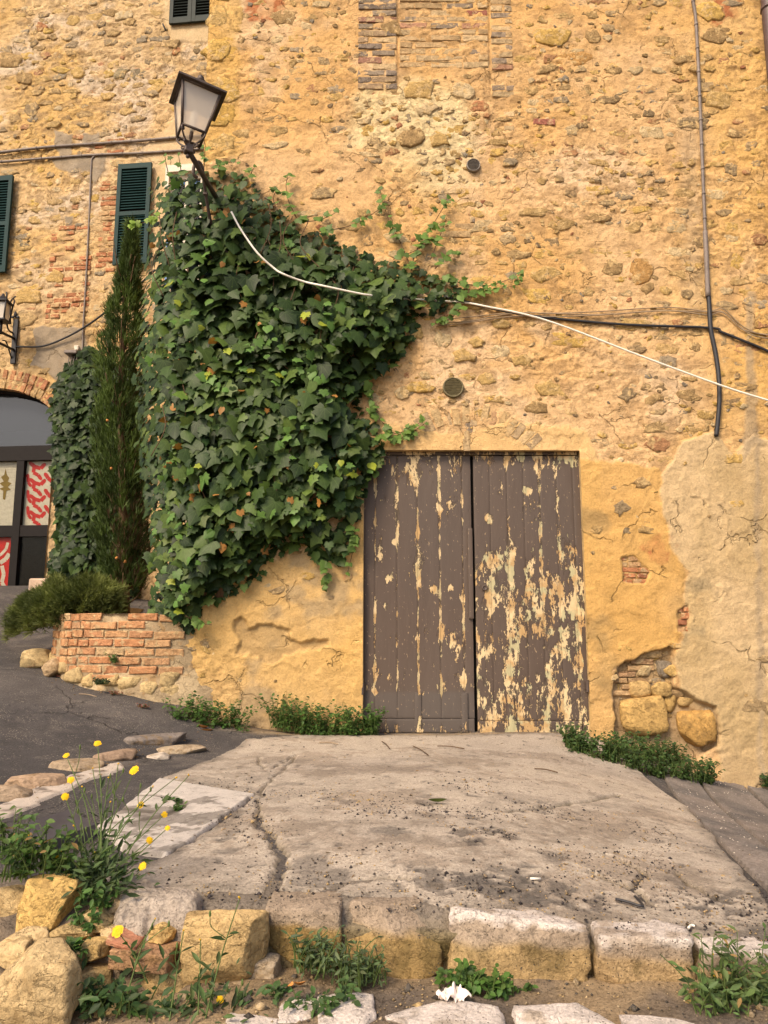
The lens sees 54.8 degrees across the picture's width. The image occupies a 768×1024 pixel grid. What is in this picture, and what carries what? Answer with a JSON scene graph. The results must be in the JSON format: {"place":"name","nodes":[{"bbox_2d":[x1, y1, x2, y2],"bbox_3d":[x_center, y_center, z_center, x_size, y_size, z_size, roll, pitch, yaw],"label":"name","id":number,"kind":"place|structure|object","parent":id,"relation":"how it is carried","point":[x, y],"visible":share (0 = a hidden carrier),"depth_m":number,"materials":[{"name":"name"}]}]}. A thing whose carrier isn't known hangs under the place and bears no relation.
{"place":"outdoors","nodes":[
{"label":"outdoors","id":0,"kind":"place"},
{"bbox_2d":[0,586,767,903],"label":"road","id":1,"kind":"structure","parent":0,"point":[45,722],"depth_m":4.92,"materials":[{"name":"grey asphalt"}]},
{"bbox_2d":[0,784,32,801],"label":"border stone","id":2,"kind":"object","parent":1,"relation":"on","point":[10,792],"visible":0.59,"depth_m":3.53,"materials":[{"name":"beige stone"}]},
{"bbox_2d":[4,773,66,788],"bbox_3d":[-1.781,1.402,3.797,0.312,0.109,0.148,3,-9,-20],"label":"border stone","id":3,"kind":"object","parent":1,"relation":"on","point":[31,781],"visible":0.54,"depth_m":3.76,"materials":[{"name":"beige stone"}]},
{"bbox_2d":[20,648,50,667],"bbox_3d":[-2.850,1.206,6.086,0.247,0.170,0.207,0,-9,0],"label":"boulder","id":4,"kind":"object","parent":1,"relation":"on","point":[35,658],"visible":0.81,"depth_m":6.01,"materials":[{"name":"beige stone"}]},
{"bbox_2d":[29,578,44,589],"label":"stone block","id":5,"kind":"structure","parent":1,"relation":"on","point":[33,581],"depth_m":8.05,"materials":[{"name":"beige stone"}]},
{"bbox_2d":[41,658,58,676],"bbox_3d":[-2.608,1.231,5.855,0.147,0.155,0.213,0,-9,0],"label":"boulder","id":6,"kind":"object","parent":1,"relation":"on","point":[49,668],"visible":0.74,"depth_m":5.76,"materials":[{"name":"beige stone"}]},
{"bbox_2d":[23,809,94,853],"bbox_3d":[-1.281,1.268,2.918,0.234,0.086,0.472,7,-11,-39],"label":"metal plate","id":7,"kind":"object","parent":1,"relation":"on","point":[60,818],"visible":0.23,"depth_m":2.91,"materials":[{"name":"grey metal"}]},
{"bbox_2d":[0,762,124,818],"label":"road marking","id":8,"kind":"object","parent":1,"relation":"on","point":[42,793],"visible":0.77,"depth_m":3.67,"materials":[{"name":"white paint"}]},
{"bbox_2d":[48,758,104,771],"bbox_3d":[-1.738,1.447,4.173,0.310,0.098,0.181,4,-9,-25],"label":"border stone","id":9,"kind":"object","parent":1,"relation":"on","point":[85,764],"visible":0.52,"depth_m":4.14,"materials":[{"name":"beige stone"}]},
{"bbox_2d":[29,666,149,707],"bbox_3d":[-2.396,1.308,5.760,1.604,0.336,0.176,-6,-10,33],"label":"red stonecrop","id":10,"kind":"object","parent":1,"relation":"on","point":[116,693],"visible":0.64,"depth_m":5.48,"materials":[{"name":"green plant"}]},
{"bbox_2d":[90,677,110,684],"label":"moss tuft","id":11,"kind":"object","parent":1,"relation":"on","point":[97,681],"visible":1,"depth_m":5.48,"materials":[{"name":"green plant"}]},
{"bbox_2d":[0,0,208,601],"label":"stone house","id":12,"kind":"structure","parent":1,"relation":"on","point":[79,71],"depth_m":10.46,"materials":[{"name":"stone"}]},
{"bbox_2d":[0,292,18,363],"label":"wall lantern","id":13,"kind":"object","parent":12,"relation":"attached to","point":[6,309],"depth_m":9.89,"materials":[{"name":"black metal"}]},
{"bbox_2d":[0,391,53,585],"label":"glass door","id":14,"kind":"structure","parent":12,"relation":"in","point":[25,429],"depth_m":10.12,"materials":[{"name":"grey"}]},
{"bbox_2d":[0,537,10,585],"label":"poster","id":15,"kind":"object","parent":14,"relation":"attached to","point":[5,543],"visible":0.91,"depth_m":9.96,"materials":[{"name":"red paper"}]},
{"bbox_2d":[0,461,16,525],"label":"poster","id":16,"kind":"object","parent":14,"relation":"attached to","point":[7,478],"depth_m":10.10,"materials":[{"name":"beige paper"}]},
{"bbox_2d":[22,461,51,524],"bbox_3d":[-4.654,-0.263,10.045,0.534,0.992,0.006,-1,-9,6],"label":"poster","id":17,"kind":"object","parent":14,"relation":"attached to","point":[37,493],"visible":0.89,"depth_m":10.05,"materials":[{"name":"red paper"}]},
{"bbox_2d":[64,345,79,365],"bbox_3d":[-4.192,-2.080,9.958,0.171,0.366,0.152,0,-9,0],"label":"floodlight","id":18,"kind":"object","parent":12,"relation":"attached to","point":[69,353],"visible":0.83,"depth_m":9.92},
{"bbox_2d":[15,269,154,347],"bbox_3d":[-3.885,-2.612,9.795,2.386,0.666,0.295,-4,-9,24],"label":"slack cable","id":19,"kind":"object","parent":12,"relation":"attached to","point":[82,328],"visible":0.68,"depth_m":10.03,"materials":[{"name":"black rubber"}]},
{"bbox_2d":[0,136,175,153],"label":"wall cable","id":20,"kind":"object","parent":12,"relation":"attached to","point":[88,144],"depth_m":10.47,"materials":[{"name":"grey rubber"}]},
{"bbox_2d":[81,156,95,349],"bbox_3d":[-4.099,-3.510,10.225,0.168,3.117,0.025,-1,-9,6],"label":"drop cable","id":21,"kind":"object","parent":12,"relation":"attached to","point":[92,158],"visible":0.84,"depth_m":10.23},
{"bbox_2d":[45,345,141,598],"bbox_3d":[-3.822,-0.604,9.528,1.466,3.478,0.558,-1,-9,6],"label":"ivy","id":22,"kind":"object","parent":12,"relation":"attached to","point":[70,402],"visible":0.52,"depth_m":9.49,"materials":[{"name":"green plant"}]},
{"bbox_2d":[0,148,203,163],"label":"wall cable","id":23,"kind":"object","parent":12,"relation":"attached to","point":[91,155],"depth_m":10.43,"materials":[{"name":"grey rubber"}]},
{"bbox_2d":[165,163,202,291],"bbox_3d":[-2.753,-3.852,10.304,0.539,1.929,0.335,-1,-9,6],"label":"window","id":24,"kind":"structure","parent":12,"relation":"in","point":[173,169],"depth_m":10.30,"materials":[{"name":"white glass"}]},
{"bbox_2d":[93,748,137,760],"bbox_3d":[-1.625,1.491,4.469,0.263,0.109,0.178,3,-9,-19],"label":"border stone","id":25,"kind":"object","parent":1,"relation":"on","point":[126,754],"visible":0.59,"depth_m":4.41,"materials":[{"name":"beige stone"}]},
{"bbox_2d":[48,608,212,711],"bbox_3d":[-2.176,1.481,7.316,1.564,1.099,3.646,1,-9,-3],"label":"brick planter","id":26,"kind":"object","parent":1,"relation":"on","point":[154,663],"visible":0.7,"depth_m":5.62,"materials":[{"name":"brick"}]},
{"bbox_2d":[0,569,133,643],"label":"juniper shrub","id":27,"kind":"object","parent":26,"relation":"on","point":[48,600],"visible":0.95,"depth_m":6.05,"materials":[{"name":"green plant"}]},
{"bbox_2d":[104,652,120,663],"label":"weed sprig","id":28,"kind":"object","parent":26,"relation":"attached to","point":[113,659],"visible":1,"depth_m":5.57,"materials":[{"name":"green plant"}]},
{"bbox_2d":[83,216,157,613],"bbox_3d":[-2.412,-0.970,6.897,0.717,3.922,0.720,0,-9,0],"label":"cypress tree","id":29,"kind":"object","parent":26,"relation":"on","point":[127,275],"visible":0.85,"depth_m":6.78,"materials":[{"name":"green plant"}]},
{"bbox_2d":[123,732,186,744],"bbox_3d":[-1.518,1.527,4.918,0.436,0.102,0.148,5,-10,-31],"label":"border stone","id":30,"kind":"object","parent":1,"relation":"on","point":[162,739],"visible":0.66,"depth_m":4.87,"materials":[{"name":"grey stone"}]},
{"bbox_2d":[147,752,169,759],"bbox_3d":[-1.398,1.523,4.585,0.151,0.059,0.109,3,-9,-22],"label":"border stone","id":31,"kind":"object","parent":1,"relation":"on","point":[161,756],"visible":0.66,"depth_m":4.56,"materials":[{"name":"beige stone"}]},
{"bbox_2d":[97,778,254,857],"bbox_3d":[-1.001,1.353,3.322,0.794,0.076,1.161,-2,-9,15],"label":"stone slab","id":32,"kind":"object","parent":1,"relation":"on","point":[204,804],"visible":0.77,"depth_m":3.21,"materials":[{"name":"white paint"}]},
{"bbox_2d":[161,796,187,811],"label":"weed sprig","id":33,"kind":"object","parent":32,"relation":"on","point":[178,808],"visible":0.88,"depth_m":3.33,"materials":[{"name":"green plant"}]},
{"bbox_2d":[156,744,206,753],"bbox_3d":[-1.316,1.558,4.825,0.328,0.085,0.182,5,-10,-29],"label":"border stone","id":34,"kind":"object","parent":1,"relation":"on","point":[183,749],"visible":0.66,"depth_m":4.77,"materials":[{"name":"beige stone"}]},
{"bbox_2d":[162,690,257,731],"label":"weed clump","id":35,"kind":"object","parent":1,"relation":"on","point":[195,714],"visible":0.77,"depth_m":5.39,"materials":[{"name":"green plant"}]},
{"bbox_2d":[254,691,309,731],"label":"weed clump","id":36,"kind":"object","parent":1,"relation":"on","point":[281,721],"visible":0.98,"depth_m":5.49,"materials":[{"name":"green plant"}]},
{"bbox_2d":[282,699,388,735],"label":"weed clump","id":37,"kind":"object","parent":1,"relation":"on","point":[350,726],"visible":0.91,"depth_m":5.44,"materials":[{"name":"green plant"}]},
{"bbox_2d":[27,671,761,907],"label":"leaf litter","id":38,"kind":"object","parent":1,"relation":"on","point":[331,776],"visible":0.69,"depth_m":4.06,"materials":[{"name":"brown plant"}]},
{"bbox_2d":[185,0,767,788],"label":"stone building","id":39,"kind":"structure","parent":1,"relation":"on","point":[559,526],"depth_m":5.98,"materials":[{"name":"stone"}]},
{"bbox_2d":[169,71,227,252],"bbox_3d":[-1.427,-2.661,5.697,0.443,1.134,0.974,1,-9,-9],"label":"street lamp","id":40,"kind":"object","parent":39,"relation":"attached to","point":[197,102],"visible":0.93,"depth_m":5.39,"materials":[{"name":"brown metal"}]},
{"bbox_2d":[127,143,523,634],"bbox_3d":[-0.572,-1.065,5.809,3.358,4.056,0.776,-1,-9,9],"label":"ivy","id":41,"kind":"object","parent":39,"relation":"attached to","point":[287,412],"visible":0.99,"depth_m":5.71,"materials":[{"name":"green plant"}]},
{"bbox_2d":[442,377,463,397],"bbox_3d":[0.554,-0.996,5.939,0.168,0.168,0.044,0,-9,0],"label":"air vent","id":42,"kind":"object","parent":39,"relation":"attached to","point":[453,387],"visible":1,"depth_m":5.92,"materials":[{"name":"plastic"}]},
{"bbox_2d":[466,158,479,172],"bbox_3d":[0.753,-2.919,6.246,0.117,0.117,0.044,0,-9,0],"label":"air vent","id":43,"kind":"object","parent":39,"relation":"attached to","point":[473,162],"visible":1,"depth_m":6.23,"materials":[{"name":"metal"}]},
{"bbox_2d":[361,452,589,735],"bbox_3d":[0.710,0.631,5.778,1.780,2.441,0.125,0,-9,0],"label":"door","id":44,"kind":"structure","parent":39,"relation":"in","point":[474,605],"depth_m":5.77,"materials":[{"name":"paint"}]},
{"bbox_2d":[231,211,767,400],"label":"white conduit","id":45,"kind":"object","parent":39,"relation":"attached to","point":[481,305],"visible":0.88,"depth_m":5.87,"materials":[{"name":"white plastic"}]},
{"bbox_2d":[435,310,767,338],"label":"thin wire","id":46,"kind":"object","parent":39,"relation":"attached to","point":[610,314],"visible":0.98,"depth_m":6.03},
{"bbox_2d":[435,307,767,334],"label":"thin wire","id":47,"kind":"object","parent":39,"relation":"attached to","point":[621,310],"visible":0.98,"depth_m":6.04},
{"bbox_2d":[435,310,767,335],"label":"thin wire","id":48,"kind":"object","parent":39,"relation":"attached to","point":[585,314],"visible":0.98,"depth_m":6.03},
{"bbox_2d":[444,295,767,352],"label":"black cable","id":49,"kind":"object","parent":39,"relation":"attached to","point":[669,326],"visible":0.84,"depth_m":6.02,"materials":[{"name":"black rubber"}]},
{"bbox_2d":[691,0,706,230],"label":"grey conduit","id":50,"kind":"object","parent":39,"relation":"attached to","point":[700,116],"visible":1,"depth_m":6.29,"materials":[{"name":"grey metal"}]},
{"bbox_2d":[703,230,709,296],"bbox_3d":[2.654,-2.045,6.098,0.050,0.569,0.041,-4,-9,22],"label":"conduit sleeve","id":51,"kind":"object","parent":39,"relation":"attached to","point":[706,262],"visible":1,"depth_m":6.08,"materials":[{"name":"grey plastic"}]},
{"bbox_2d":[706,290,721,436],"bbox_3d":[2.660,-1.233,5.969,0.082,1.283,0.057,-4,-9,22],"label":"black hose","id":52,"kind":"object","parent":51,"relation":"hanging from","point":[717,366],"visible":1,"depth_m":5.95,"materials":[{"name":"black rubber"}]},
{"bbox_2d":[760,0,767,82],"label":"downpipe","id":53,"kind":"object","parent":39,"relation":"attached to","point":[764,9],"visible":1,"depth_m":6.32,"materials":[{"name":"metal"}]},
{"bbox_2d":[0,893,767,1023],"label":"ground","id":54,"kind":"structure","parent":0,"point":[654,995],"depth_m":2.01,"materials":[{"name":"beige stone"}]},
{"bbox_2d":[65,879,123,968],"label":"weed clump","id":55,"kind":"object","parent":54,"relation":"on","point":[100,903],"visible":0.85,"depth_m":2.14,"materials":[{"name":"green plant"}]},
{"bbox_2d":[28,741,189,911],"bbox_3d":[-0.892,0.983,2.350,0.450,0.429,0.487,0,-9,0],"label":"hawkweed plant","id":56,"kind":"object","parent":54,"relation":"on","point":[100,867],"visible":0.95,"depth_m":2.33,"materials":[{"name":"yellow plant"}]},
{"bbox_2d":[78,918,176,1001],"bbox_3d":[-0.659,1.192,1.976,0.167,0.196,0.249,-3,-9,17],"label":"hawkweed plant","id":57,"kind":"object","parent":54,"relation":"on","point":[117,930],"visible":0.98,"depth_m":1.98,"materials":[{"name":"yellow plant"}]},
{"bbox_2d":[0,873,281,1023],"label":"dry stone wall","id":58,"kind":"structure","parent":54,"relation":"on","point":[43,974],"depth_m":2.05,"materials":[{"name":"stone"}]},
{"bbox_2d":[0,805,98,882],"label":"weed clump","id":59,"kind":"object","parent":58,"relation":"on","point":[28,863],"visible":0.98,"depth_m":2.25,"materials":[{"name":"green plant"}]},
{"bbox_2d":[75,968,250,1021],"bbox_3d":[-0.581,1.303,1.942,0.484,0.158,0.136,0,-9,2],"label":"weed clump","id":60,"kind":"object","parent":54,"relation":"on","point":[121,997],"visible":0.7,"depth_m":1.94,"materials":[{"name":"green plant"}]},
{"bbox_2d":[138,957,268,1022],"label":"hawkweed plant","id":61,"kind":"object","parent":54,"relation":"on","point":[220,999],"visible":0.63,"depth_m":1.92,"materials":[{"name":"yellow plant"}]},
{"bbox_2d":[158,896,251,1023],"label":"hawkweed plant","id":62,"kind":"object","parent":54,"relation":"on","point":[199,990],"visible":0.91,"depth_m":1.93,"materials":[{"name":"green plant"}]},
{"bbox_2d":[213,974,360,1017],"bbox_3d":[-0.259,1.302,1.948,0.400,0.110,0.171,0,-9,0],"label":"weed clump","id":63,"kind":"object","parent":54,"relation":"on","point":[322,1000],"visible":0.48,"depth_m":1.95,"materials":[{"name":"green plant"}]},
{"bbox_2d":[281,925,391,990],"bbox_3d":[-0.131,1.245,2.080,0.311,0.141,0.141,-2,-9,11],"label":"weed clump","id":64,"kind":"object","parent":54,"relation":"on","point":[360,974],"visible":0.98,"depth_m":2.07,"materials":[{"name":"green plant"}]},
{"bbox_2d":[0,877,767,983],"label":"stone kerb","id":65,"kind":"structure","parent":54,"relation":"on","point":[527,944],"depth_m":2.16,"materials":[{"name":"beige stone"}]},
{"bbox_2d":[226,992,693,1023],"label":"stone step","id":66,"kind":"object","parent":54,"relation":"on","point":[449,1011],"visible":0.85,"depth_m":1.89,"materials":[{"name":"beige stone"}]},
{"bbox_2d":[436,981,470,1002],"bbox_3d":[0.181,1.272,1.974,0.089,0.044,0.066,3,-9,-18],"label":"crumpled tissue","id":67,"kind":"object","parent":66,"relation":"on","point":[459,993],"visible":1,"depth_m":1.96,"materials":[{"name":"paper"}]},
{"bbox_2d":[434,958,516,1000],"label":"weed clump","id":68,"kind":"object","parent":54,"relation":"on","point":[468,977],"visible":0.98,"depth_m":2.02,"materials":[{"name":"green plant"}]},
{"bbox_2d":[510,982,538,992],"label":"weed clump","id":69,"kind":"object","parent":54,"relation":"on","point":[526,987],"visible":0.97,"depth_m":2.05,"materials":[{"name":"green plant"}]},
{"bbox_2d":[660,922,767,1018],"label":"weed clump","id":70,"kind":"object","parent":54,"relation":"on","point":[711,992],"visible":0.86,"depth_m":1.98,"materials":[{"name":"green plant"}]},
{"bbox_2d":[678,941,765,1005],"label":"hawkweed plant","id":71,"kind":"object","parent":54,"relation":"on","point":[690,980],"visible":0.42,"depth_m":2.02,"materials":[{"name":"green plant"}]},
{"bbox_2d":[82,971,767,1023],"bbox_3d":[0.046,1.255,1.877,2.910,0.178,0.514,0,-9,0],"label":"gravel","id":72,"kind":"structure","parent":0,"point":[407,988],"depth_m":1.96,"materials":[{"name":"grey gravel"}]},
{"bbox_2d":[106,733,767,944],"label":"concrete pavement","id":73,"kind":"structure","parent":0,"point":[291,765],"depth_m":3.05,"materials":[{"name":"beige concrete"}]},
{"bbox_2d":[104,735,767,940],"bbox_3d":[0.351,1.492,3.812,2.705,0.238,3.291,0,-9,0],"label":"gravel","id":74,"kind":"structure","parent":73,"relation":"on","point":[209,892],"depth_m":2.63,"materials":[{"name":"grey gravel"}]},
{"bbox_2d":[428,798,445,801],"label":"fallen leaf","id":75,"kind":"object","parent":73,"relation":"on","point":[437,799],"visible":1,"depth_m":3.36,"materials":[{"name":"green plant"}]},
{"bbox_2d":[437,745,463,748],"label":"twig","id":76,"kind":"object","parent":73,"relation":"on","point":[449,746],"visible":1,"depth_m":4.94,"materials":[{"name":"brown wood"}]},
{"bbox_2d":[530,877,540,879],"bbox_3d":[0.511,1.236,2.498,0.039,0.012,0.008,3,-9,-16],"label":"cigarette end","id":77,"kind":"object","parent":73,"relation":"on","point":[535,878],"visible":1,"depth_m":2.50,"materials":[{"name":"white paper"}]},
{"bbox_2d":[615,895,643,907],"bbox_3d":[0.788,1.254,2.392,0.086,0.017,0.087,0,-9,0],"label":"bent strip","id":78,"kind":"object","parent":73,"relation":"on","point":[641,904],"visible":1,"depth_m":2.38,"materials":[{"name":"grey metal"}]},
{"bbox_2d":[664,774,767,891],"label":"stone paving","id":79,"kind":"structure","parent":0,"point":[733,817],"depth_m":4.23,"materials":[{"name":"beige stone"}]},
{"bbox_2d":[556,722,724,785],"bbox_3d":[1.810,1.695,5.184,1.085,0.431,0.581,4,-9,-23],"label":"weed clump","id":80,"kind":"object","parent":79,"relation":"on","point":[612,749],"visible":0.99,"depth_m":5.13,"materials":[{"name":"green plant"}]},
{"bbox_2d":[759,772,767,786],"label":"weed clump","id":81,"kind":"object","parent":79,"relation":"on","point":[765,781],"visible":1,"depth_m":5.45,"materials":[{"name":"green plant"}]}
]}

